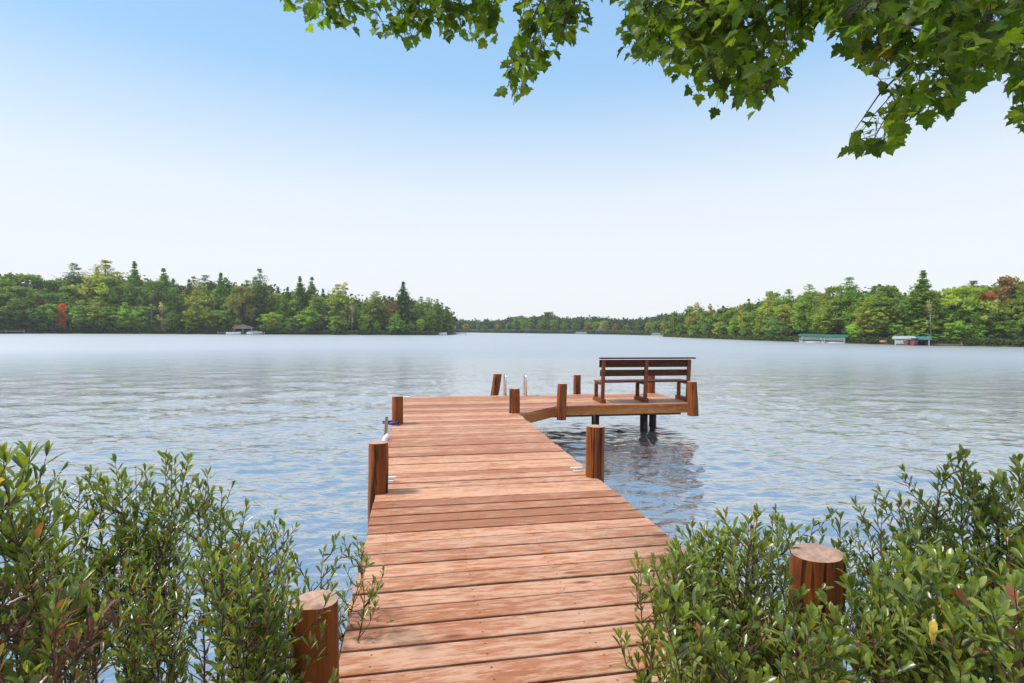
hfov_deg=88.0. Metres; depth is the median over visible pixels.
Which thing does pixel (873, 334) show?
broadleaf tree
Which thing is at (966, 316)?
broadleaf tree
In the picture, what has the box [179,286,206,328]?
pine tree
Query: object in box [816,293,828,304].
pine tree
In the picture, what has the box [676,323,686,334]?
broadleaf tree
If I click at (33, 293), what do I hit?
broadleaf tree
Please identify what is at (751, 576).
leafy shrub
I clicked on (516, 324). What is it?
broadleaf tree
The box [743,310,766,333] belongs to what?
broadleaf tree
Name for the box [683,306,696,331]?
broadleaf tree
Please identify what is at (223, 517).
leafy shrub
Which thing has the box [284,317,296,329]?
broadleaf tree
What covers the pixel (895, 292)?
broadleaf tree
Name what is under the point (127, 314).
tree
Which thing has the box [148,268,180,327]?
spruce tree
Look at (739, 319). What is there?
broadleaf tree
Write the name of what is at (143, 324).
broadleaf tree
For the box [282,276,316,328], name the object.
spruce tree
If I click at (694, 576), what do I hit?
leafy shrub
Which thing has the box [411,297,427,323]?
pine tree
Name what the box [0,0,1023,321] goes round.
sky
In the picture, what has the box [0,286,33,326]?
broadleaf tree
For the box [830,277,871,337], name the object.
tree
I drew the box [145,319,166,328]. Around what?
cabin
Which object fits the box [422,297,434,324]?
pine tree
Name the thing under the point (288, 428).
lake water
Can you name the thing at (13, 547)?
leafy shrub
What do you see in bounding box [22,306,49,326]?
broadleaf tree
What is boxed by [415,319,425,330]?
broadleaf tree
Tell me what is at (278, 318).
broadleaf tree
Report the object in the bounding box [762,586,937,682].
leafy shrub
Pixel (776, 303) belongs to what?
broadleaf tree
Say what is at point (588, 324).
broadleaf tree
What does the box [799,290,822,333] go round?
broadleaf tree
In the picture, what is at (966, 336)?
broadleaf tree
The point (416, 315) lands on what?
pine tree
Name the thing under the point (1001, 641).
leafy shrub
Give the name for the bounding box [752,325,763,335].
broadleaf tree
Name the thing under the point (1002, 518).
leafy shrub
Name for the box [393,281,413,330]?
spruce tree
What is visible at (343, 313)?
broadleaf tree
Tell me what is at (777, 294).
broadleaf tree
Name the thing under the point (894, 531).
leafy shrub
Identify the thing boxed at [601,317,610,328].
broadleaf tree
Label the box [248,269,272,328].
pine tree
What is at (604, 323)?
broadleaf tree
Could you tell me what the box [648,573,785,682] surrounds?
leafy shrub
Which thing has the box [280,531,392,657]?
leafy shrub
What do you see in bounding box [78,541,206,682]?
leafy shrub
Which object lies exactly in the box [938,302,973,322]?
broadleaf tree
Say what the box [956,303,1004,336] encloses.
broadleaf tree
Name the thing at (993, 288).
broadleaf tree
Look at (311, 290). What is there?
spruce tree
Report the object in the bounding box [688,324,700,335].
broadleaf tree
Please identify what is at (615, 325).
broadleaf tree
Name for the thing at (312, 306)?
pine tree
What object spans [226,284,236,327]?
spruce tree
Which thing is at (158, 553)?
leafy shrub
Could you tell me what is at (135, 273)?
spruce tree
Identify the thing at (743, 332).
broadleaf tree
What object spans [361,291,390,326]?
deciduous tree
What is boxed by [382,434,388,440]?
dock bumper
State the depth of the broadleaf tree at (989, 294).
90.65 m
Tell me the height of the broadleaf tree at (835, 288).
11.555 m
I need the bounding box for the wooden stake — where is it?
[384,417,387,435]
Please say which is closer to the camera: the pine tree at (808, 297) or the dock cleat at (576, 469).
the dock cleat at (576, 469)
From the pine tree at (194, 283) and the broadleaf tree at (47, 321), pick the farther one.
the pine tree at (194, 283)
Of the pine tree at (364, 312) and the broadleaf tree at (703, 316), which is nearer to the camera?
the broadleaf tree at (703, 316)
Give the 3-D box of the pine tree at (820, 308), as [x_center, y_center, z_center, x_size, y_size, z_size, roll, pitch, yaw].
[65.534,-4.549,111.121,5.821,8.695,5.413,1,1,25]
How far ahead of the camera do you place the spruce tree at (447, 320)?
205.39 m
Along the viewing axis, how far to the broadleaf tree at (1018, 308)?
87.63 m
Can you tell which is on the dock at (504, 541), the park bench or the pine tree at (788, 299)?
the park bench
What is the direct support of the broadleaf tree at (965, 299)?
on the shore land at (860, 343)
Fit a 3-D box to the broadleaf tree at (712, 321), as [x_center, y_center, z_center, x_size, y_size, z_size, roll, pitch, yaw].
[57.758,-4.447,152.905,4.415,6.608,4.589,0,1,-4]
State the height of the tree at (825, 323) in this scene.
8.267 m
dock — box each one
[290,373,845,682]
[926,342,962,345]
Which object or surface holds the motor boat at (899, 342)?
on the lake water
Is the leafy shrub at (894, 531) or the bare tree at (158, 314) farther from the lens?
the bare tree at (158, 314)
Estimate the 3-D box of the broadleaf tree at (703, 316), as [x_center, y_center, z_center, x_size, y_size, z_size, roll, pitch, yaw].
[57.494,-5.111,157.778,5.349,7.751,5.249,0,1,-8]
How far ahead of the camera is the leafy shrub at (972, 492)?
2.58 m
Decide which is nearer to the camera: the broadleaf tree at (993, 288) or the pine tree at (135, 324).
the broadleaf tree at (993, 288)
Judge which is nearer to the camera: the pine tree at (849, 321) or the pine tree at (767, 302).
the pine tree at (849, 321)
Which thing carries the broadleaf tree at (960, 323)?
on the shore land at (860, 343)
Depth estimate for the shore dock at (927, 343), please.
87.37 m
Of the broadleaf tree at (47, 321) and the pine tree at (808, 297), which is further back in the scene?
the broadleaf tree at (47, 321)
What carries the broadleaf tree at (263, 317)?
on the shore land at (454, 332)
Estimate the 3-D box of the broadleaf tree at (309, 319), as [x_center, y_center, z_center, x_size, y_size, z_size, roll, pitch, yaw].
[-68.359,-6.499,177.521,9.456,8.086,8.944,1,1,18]
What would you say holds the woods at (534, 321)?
on the shore land at (547, 333)
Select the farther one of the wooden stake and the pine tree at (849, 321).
the pine tree at (849, 321)
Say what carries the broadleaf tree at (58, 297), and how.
on the shore land at (454, 332)
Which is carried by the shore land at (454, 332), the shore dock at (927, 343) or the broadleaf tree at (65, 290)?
the broadleaf tree at (65, 290)
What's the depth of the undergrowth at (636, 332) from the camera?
291.36 m
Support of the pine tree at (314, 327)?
on the shore land at (454, 332)
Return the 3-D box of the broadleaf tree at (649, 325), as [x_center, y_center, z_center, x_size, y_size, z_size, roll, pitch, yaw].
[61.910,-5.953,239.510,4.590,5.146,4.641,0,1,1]
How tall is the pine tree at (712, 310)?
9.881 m
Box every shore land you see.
[0,326,455,334]
[456,328,661,335]
[664,332,1023,346]
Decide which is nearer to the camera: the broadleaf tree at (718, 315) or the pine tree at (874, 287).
the pine tree at (874, 287)
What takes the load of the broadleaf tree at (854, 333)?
on the shore land at (860, 343)
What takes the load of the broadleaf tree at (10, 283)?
on the shore land at (454, 332)
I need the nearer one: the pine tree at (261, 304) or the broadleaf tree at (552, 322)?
the pine tree at (261, 304)
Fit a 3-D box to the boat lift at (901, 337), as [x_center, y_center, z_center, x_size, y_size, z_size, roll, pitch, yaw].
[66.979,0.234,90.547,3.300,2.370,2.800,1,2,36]
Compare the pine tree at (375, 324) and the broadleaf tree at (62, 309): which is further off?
the pine tree at (375, 324)
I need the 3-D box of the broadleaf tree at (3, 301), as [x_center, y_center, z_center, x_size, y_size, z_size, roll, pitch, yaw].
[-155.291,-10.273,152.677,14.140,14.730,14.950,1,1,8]
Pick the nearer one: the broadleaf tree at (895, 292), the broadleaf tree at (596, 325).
the broadleaf tree at (895, 292)
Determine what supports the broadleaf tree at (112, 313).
on the shore land at (454, 332)
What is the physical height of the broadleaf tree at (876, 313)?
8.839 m
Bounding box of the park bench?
[593,357,695,402]
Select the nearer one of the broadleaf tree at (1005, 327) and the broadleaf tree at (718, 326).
the broadleaf tree at (1005, 327)
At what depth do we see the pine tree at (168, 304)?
174.83 m
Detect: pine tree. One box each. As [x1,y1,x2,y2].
[21,277,53,326]
[50,263,87,328]
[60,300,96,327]
[70,260,128,326]
[72,278,102,327]
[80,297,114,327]
[87,278,135,327]
[111,278,153,315]
[113,271,124,288]
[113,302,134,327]
[124,289,149,320]
[124,309,145,328]
[156,287,187,323]
[161,311,182,328]
[169,294,189,327]
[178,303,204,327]
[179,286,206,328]
[181,276,200,296]
[189,275,215,299]
[190,286,217,323]
[196,307,219,328]
[202,281,216,294]
[210,288,232,328]
[244,296,268,329]
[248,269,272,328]
[272,294,293,328]
[303,294,324,330]
[303,310,321,329]
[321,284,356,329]
[340,318,349,329]
[346,305,360,327]
[347,299,363,330]
[357,303,374,327]
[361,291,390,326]
[372,320,380,330]
[373,301,388,325]
[380,295,389,329]
[382,297,399,325]
[384,313,394,330]
[408,307,422,328]
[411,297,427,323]
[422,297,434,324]
[430,299,445,326]
[505,321,512,329]
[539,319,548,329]
[703,304,715,334]
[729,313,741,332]
[756,291,781,333]
[780,289,795,335]
[790,284,819,333]
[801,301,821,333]
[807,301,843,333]
[809,299,829,330]
[814,289,837,329]
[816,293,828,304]
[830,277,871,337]
[837,302,859,336]
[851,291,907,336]
[852,302,873,336]
[860,285,895,305]
[958,280,999,307]
[988,299,1012,339]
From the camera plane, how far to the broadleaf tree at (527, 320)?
342.99 m
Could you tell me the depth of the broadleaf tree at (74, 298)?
167.89 m
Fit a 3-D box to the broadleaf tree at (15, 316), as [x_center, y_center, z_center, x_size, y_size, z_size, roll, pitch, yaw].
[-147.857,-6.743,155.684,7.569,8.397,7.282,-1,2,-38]
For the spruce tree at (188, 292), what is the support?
on the shore land at (454, 332)
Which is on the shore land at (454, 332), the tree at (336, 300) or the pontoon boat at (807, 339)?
the tree at (336, 300)
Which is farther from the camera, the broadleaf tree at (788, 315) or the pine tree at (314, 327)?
the pine tree at (314, 327)
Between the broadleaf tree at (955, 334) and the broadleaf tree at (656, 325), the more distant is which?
the broadleaf tree at (656, 325)
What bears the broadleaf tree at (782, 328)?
on the shore land at (860, 343)
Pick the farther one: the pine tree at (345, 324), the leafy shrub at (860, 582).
the pine tree at (345, 324)
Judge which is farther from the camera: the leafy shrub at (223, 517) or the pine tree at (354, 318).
the pine tree at (354, 318)
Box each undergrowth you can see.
[0,326,452,334]
[456,328,661,334]
[663,333,1023,346]
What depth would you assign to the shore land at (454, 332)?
173.59 m
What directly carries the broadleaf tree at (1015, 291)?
on the shore land at (860, 343)
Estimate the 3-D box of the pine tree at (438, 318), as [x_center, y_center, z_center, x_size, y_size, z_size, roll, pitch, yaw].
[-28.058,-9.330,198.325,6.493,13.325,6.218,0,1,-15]
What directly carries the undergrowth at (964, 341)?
on the shore land at (860, 343)
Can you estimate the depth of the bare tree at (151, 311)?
170.89 m
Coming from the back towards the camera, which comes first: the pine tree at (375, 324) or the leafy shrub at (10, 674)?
the pine tree at (375, 324)
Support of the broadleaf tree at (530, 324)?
on the shore land at (547, 333)
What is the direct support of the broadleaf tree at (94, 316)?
on the shore land at (454, 332)
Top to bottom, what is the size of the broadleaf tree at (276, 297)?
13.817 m
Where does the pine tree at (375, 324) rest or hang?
on the shore land at (454, 332)
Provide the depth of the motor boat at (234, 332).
167.67 m
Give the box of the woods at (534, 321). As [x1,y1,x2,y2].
[456,311,680,329]
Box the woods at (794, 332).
[659,283,1009,339]
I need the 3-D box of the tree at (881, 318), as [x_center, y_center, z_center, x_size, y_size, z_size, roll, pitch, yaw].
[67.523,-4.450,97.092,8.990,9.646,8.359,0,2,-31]
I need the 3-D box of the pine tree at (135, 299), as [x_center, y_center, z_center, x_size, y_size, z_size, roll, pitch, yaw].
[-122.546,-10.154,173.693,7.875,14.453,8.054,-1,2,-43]
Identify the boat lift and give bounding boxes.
[798,334,822,340]
[821,334,847,342]
[892,336,915,344]
[915,336,931,345]
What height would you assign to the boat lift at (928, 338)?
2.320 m
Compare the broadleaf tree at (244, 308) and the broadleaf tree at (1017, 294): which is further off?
the broadleaf tree at (244, 308)
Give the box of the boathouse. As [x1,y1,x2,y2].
[232,325,253,330]
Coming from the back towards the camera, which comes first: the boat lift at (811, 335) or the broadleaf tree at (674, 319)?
the broadleaf tree at (674, 319)
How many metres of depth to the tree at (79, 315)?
162.67 m
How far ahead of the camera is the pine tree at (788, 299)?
126.52 m
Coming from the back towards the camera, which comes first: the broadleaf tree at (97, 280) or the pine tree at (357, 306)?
the pine tree at (357, 306)
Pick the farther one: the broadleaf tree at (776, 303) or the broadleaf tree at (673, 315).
the broadleaf tree at (673, 315)
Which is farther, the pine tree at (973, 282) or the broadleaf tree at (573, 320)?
the broadleaf tree at (573, 320)
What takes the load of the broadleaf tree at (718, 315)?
on the shore land at (860, 343)
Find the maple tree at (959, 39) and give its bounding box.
[280,0,1023,159]
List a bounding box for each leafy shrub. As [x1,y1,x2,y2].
[0,440,106,678]
[0,461,132,682]
[0,540,132,682]
[0,600,71,682]
[64,450,230,682]
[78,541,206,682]
[177,478,299,682]
[177,537,343,682]
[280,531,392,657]
[612,525,750,682]
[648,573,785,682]
[668,503,833,682]
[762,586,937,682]
[770,503,869,636]
[829,526,1003,682]
[843,484,977,678]
[844,545,1023,682]
[892,444,1023,681]
[955,453,1023,682]
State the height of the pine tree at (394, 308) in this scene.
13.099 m
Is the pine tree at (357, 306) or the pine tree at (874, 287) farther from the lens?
the pine tree at (357, 306)
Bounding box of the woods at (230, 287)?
[0,272,457,330]
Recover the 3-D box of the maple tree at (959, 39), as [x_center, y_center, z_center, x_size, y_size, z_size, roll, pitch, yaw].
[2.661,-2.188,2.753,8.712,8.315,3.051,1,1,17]
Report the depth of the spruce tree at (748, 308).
136.18 m
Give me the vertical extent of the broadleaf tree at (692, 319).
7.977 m
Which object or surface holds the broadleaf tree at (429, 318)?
on the shore land at (454, 332)
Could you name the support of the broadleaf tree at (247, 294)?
on the shore land at (454, 332)
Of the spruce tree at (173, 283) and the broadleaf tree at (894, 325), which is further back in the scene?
the spruce tree at (173, 283)
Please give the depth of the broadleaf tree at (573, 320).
320.54 m
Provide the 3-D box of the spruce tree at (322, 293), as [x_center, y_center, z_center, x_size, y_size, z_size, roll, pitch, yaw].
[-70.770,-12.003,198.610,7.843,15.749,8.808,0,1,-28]
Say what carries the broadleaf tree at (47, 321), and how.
on the shore land at (454, 332)
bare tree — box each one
[146,304,159,327]
[156,302,165,329]
[337,282,351,319]
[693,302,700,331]
[923,300,935,336]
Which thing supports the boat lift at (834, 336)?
in the lake water
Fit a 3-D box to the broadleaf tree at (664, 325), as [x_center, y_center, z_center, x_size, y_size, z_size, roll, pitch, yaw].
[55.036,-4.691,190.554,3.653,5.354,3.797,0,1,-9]
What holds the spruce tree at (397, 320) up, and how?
on the shore land at (454, 332)
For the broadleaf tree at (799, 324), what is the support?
on the shore land at (860, 343)
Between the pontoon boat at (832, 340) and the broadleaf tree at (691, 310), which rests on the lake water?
the pontoon boat at (832, 340)
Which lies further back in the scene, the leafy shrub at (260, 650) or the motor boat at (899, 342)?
the motor boat at (899, 342)
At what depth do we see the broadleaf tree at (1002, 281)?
90.55 m
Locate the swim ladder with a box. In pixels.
[503,373,526,395]
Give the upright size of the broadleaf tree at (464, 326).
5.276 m
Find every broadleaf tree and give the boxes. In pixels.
[0,272,52,327]
[0,285,50,326]
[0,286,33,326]
[0,287,16,322]
[0,297,6,309]
[0,304,24,327]
[18,278,68,326]
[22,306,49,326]
[25,293,49,327]
[32,305,62,325]
[33,298,48,317]
[35,304,62,328]
[42,291,68,326]
[48,285,85,327]
[56,303,67,328]
[70,287,95,327]
[77,275,124,325]
[93,306,128,330]
[130,306,157,328]
[134,279,173,325]
[206,310,231,329]
[222,296,245,327]
[223,285,260,326]
[232,293,257,322]
[255,314,278,330]
[263,293,285,327]
[265,318,277,329]
[266,312,284,329]
[283,300,305,329]
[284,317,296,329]
[294,310,322,329]
[309,296,329,329]
[326,316,342,330]
[330,295,351,329]
[358,314,373,330]
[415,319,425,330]
[423,309,437,331]
[461,324,469,329]
[512,316,519,328]
[518,317,532,327]
[519,322,527,329]
[527,322,533,329]
[535,319,542,329]
[542,312,555,329]
[550,320,558,328]
[560,322,567,330]
[570,317,579,328]
[570,322,580,330]
[584,322,592,330]
[592,322,600,329]
[599,321,610,329]
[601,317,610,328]
[612,323,619,330]
[644,323,653,330]
[650,321,661,331]
[660,321,670,333]
[668,312,677,332]
[670,316,679,332]
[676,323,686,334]
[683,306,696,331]
[684,312,701,332]
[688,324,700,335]
[697,311,711,332]
[702,323,714,334]
[705,315,720,334]
[711,322,725,334]
[713,308,725,333]
[717,312,732,334]
[726,307,738,332]
[726,325,738,334]
[735,304,745,328]
[736,312,750,333]
[740,323,753,335]
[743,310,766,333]
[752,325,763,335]
[755,306,776,334]
[759,291,784,308]
[762,316,783,336]
[770,304,790,332]
[771,321,791,337]
[772,300,790,331]
[777,306,800,335]
[789,300,813,333]
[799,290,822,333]
[818,299,851,334]
[821,285,850,330]
[845,323,863,337]
[846,300,871,337]
[856,296,897,336]
[863,322,884,336]
[878,285,906,335]
[882,297,907,336]
[886,323,906,336]
[892,299,919,335]
[901,327,917,335]
[911,322,942,335]
[929,303,957,338]
[930,289,941,325]
[933,285,1003,337]
[935,293,970,329]
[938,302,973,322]
[940,324,965,338]
[941,320,971,340]
[953,322,979,338]
[954,284,987,307]
[955,303,993,333]
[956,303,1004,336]
[967,324,988,339]
[978,290,998,335]
[984,285,1012,338]
[984,321,1021,339]
[992,275,1023,337]
[998,298,1023,339]
[999,291,1023,319]
[1001,281,1023,323]
[1007,317,1023,338]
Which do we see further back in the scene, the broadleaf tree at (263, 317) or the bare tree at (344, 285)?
the bare tree at (344, 285)
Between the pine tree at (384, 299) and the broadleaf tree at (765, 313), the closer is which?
the broadleaf tree at (765, 313)
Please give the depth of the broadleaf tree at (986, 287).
95.48 m
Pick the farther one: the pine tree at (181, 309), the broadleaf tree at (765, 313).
the pine tree at (181, 309)
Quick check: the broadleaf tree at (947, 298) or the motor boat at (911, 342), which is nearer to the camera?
the motor boat at (911, 342)
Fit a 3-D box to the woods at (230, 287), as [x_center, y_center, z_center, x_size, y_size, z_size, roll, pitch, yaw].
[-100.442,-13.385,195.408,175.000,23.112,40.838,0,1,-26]
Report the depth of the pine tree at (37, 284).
170.14 m
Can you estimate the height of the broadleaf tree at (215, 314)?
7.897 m
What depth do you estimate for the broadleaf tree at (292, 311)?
181.71 m
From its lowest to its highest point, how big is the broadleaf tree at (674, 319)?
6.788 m
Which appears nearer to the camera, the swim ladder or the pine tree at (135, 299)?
the swim ladder
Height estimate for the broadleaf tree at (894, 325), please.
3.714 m
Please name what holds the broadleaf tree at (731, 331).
on the shore land at (860, 343)
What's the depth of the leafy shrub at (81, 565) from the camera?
2.61 m
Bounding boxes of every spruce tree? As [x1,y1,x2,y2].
[122,261,149,316]
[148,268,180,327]
[167,278,182,326]
[182,279,195,326]
[210,272,232,328]
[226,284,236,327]
[261,285,276,326]
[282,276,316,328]
[282,287,292,328]
[298,277,322,328]
[321,289,329,328]
[385,311,407,332]
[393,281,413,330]
[442,306,456,332]
[737,299,754,334]
[888,270,948,337]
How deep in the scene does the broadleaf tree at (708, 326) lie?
151.82 m
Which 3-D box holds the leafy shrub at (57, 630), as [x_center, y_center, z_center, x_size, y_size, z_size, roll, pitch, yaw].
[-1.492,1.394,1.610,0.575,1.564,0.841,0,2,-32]
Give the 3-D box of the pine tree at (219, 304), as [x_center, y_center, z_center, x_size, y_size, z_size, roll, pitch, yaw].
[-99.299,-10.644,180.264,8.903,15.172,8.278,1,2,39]
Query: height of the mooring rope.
0.068 m
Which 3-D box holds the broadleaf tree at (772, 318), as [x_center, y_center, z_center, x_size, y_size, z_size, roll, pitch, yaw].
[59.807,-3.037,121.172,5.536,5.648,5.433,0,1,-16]
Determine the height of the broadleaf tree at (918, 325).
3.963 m
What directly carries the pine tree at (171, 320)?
on the shore land at (454, 332)
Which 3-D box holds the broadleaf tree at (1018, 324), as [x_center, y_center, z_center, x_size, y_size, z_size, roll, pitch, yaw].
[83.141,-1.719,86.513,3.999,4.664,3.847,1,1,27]
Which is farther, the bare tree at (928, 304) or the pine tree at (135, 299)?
the pine tree at (135, 299)
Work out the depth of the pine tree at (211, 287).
188.43 m
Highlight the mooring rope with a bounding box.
[382,420,399,425]
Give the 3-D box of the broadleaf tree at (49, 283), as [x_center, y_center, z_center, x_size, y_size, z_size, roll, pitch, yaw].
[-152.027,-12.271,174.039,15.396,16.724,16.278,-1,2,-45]
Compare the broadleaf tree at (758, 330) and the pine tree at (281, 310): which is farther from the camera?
the pine tree at (281, 310)
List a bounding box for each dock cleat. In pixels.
[388,476,397,481]
[570,466,583,471]
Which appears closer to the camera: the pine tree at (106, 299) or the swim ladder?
the swim ladder
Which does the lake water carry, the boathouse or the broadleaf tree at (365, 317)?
the boathouse
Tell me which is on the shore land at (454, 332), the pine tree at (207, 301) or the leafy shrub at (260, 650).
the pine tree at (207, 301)
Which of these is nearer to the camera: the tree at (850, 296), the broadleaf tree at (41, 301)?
the tree at (850, 296)
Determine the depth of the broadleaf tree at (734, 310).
146.51 m
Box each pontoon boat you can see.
[799,336,821,342]
[820,337,846,342]
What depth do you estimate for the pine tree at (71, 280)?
174.01 m
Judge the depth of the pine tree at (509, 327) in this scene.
329.61 m
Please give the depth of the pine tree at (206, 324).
171.36 m
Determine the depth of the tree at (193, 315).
170.63 m
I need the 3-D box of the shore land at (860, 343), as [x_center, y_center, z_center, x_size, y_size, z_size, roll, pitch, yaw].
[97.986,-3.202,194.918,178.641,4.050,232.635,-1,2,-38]
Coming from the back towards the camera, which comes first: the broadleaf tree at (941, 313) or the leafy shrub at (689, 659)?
the broadleaf tree at (941, 313)
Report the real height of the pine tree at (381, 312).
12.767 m
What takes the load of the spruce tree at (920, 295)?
on the shore land at (860, 343)
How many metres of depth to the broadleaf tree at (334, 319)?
176.90 m
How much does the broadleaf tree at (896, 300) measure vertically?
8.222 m
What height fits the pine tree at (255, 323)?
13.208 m
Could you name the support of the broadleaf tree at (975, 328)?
on the shore land at (860, 343)
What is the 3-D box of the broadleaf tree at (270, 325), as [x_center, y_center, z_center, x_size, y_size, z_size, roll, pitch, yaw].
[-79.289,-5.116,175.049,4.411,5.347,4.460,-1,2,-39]
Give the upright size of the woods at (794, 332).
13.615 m
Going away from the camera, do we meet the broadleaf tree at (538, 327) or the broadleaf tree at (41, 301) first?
the broadleaf tree at (41, 301)
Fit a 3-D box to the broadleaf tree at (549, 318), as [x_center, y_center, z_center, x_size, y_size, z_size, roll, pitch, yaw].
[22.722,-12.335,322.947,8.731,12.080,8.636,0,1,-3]
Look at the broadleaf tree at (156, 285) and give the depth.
172.80 m
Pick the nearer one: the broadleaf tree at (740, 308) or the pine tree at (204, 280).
the broadleaf tree at (740, 308)
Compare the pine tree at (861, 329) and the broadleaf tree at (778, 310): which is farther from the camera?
the broadleaf tree at (778, 310)
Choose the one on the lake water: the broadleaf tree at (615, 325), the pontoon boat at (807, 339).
the pontoon boat at (807, 339)
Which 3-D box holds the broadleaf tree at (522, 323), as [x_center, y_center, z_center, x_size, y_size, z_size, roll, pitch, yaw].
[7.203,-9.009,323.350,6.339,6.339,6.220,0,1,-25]
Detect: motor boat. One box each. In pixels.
[225,330,240,333]
[245,331,261,334]
[892,339,906,344]
[903,338,918,345]
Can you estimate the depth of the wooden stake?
8.48 m
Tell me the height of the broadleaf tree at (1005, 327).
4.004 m
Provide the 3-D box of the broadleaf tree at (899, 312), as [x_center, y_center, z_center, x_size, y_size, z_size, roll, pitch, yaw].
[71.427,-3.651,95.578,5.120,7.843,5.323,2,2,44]
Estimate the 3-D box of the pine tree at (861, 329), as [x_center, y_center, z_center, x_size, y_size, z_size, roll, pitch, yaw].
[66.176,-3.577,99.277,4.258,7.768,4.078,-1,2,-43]
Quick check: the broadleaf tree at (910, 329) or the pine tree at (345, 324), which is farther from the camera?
the pine tree at (345, 324)
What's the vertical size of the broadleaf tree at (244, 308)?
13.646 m
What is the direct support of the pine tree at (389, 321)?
on the shore land at (454, 332)
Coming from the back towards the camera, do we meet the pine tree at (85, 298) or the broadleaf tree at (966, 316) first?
the pine tree at (85, 298)
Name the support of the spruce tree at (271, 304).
on the shore land at (454, 332)
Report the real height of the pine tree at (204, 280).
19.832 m
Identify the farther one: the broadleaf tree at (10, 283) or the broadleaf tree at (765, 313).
the broadleaf tree at (10, 283)
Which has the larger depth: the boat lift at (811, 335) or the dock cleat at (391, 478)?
the boat lift at (811, 335)
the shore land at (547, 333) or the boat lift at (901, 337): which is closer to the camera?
the boat lift at (901, 337)
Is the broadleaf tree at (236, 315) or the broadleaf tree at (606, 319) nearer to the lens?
the broadleaf tree at (236, 315)
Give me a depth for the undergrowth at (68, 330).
170.04 m
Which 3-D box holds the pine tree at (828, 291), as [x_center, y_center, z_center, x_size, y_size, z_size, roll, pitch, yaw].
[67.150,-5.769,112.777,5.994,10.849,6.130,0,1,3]
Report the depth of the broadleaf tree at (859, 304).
102.53 m
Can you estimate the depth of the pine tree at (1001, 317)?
89.15 m
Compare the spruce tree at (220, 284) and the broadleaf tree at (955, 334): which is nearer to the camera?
the broadleaf tree at (955, 334)
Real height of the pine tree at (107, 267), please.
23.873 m
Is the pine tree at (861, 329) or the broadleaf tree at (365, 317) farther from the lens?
the broadleaf tree at (365, 317)
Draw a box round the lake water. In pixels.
[0,332,1023,682]
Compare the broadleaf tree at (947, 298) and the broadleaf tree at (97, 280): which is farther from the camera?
the broadleaf tree at (97, 280)
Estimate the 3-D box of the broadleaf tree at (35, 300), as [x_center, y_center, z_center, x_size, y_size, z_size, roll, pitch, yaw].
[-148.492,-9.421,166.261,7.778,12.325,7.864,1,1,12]
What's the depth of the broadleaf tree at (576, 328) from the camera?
293.64 m
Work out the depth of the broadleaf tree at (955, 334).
89.02 m
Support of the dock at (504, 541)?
in the lake water
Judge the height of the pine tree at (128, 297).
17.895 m
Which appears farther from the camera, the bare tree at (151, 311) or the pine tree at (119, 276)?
the pine tree at (119, 276)
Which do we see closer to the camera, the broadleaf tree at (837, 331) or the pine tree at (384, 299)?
the broadleaf tree at (837, 331)
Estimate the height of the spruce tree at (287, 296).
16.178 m
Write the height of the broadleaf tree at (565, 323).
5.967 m
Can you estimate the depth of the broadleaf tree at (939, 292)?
97.11 m
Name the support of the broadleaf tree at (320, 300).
on the shore land at (454, 332)
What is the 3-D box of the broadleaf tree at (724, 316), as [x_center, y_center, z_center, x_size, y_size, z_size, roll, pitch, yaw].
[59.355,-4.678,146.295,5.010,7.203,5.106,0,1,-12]
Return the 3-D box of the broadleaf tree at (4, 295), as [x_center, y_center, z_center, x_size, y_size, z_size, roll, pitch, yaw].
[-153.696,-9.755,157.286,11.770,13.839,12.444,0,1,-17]
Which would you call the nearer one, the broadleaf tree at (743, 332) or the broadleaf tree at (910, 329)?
the broadleaf tree at (910, 329)
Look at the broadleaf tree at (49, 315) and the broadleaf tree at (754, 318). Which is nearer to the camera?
the broadleaf tree at (754, 318)
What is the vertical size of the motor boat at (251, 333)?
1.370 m

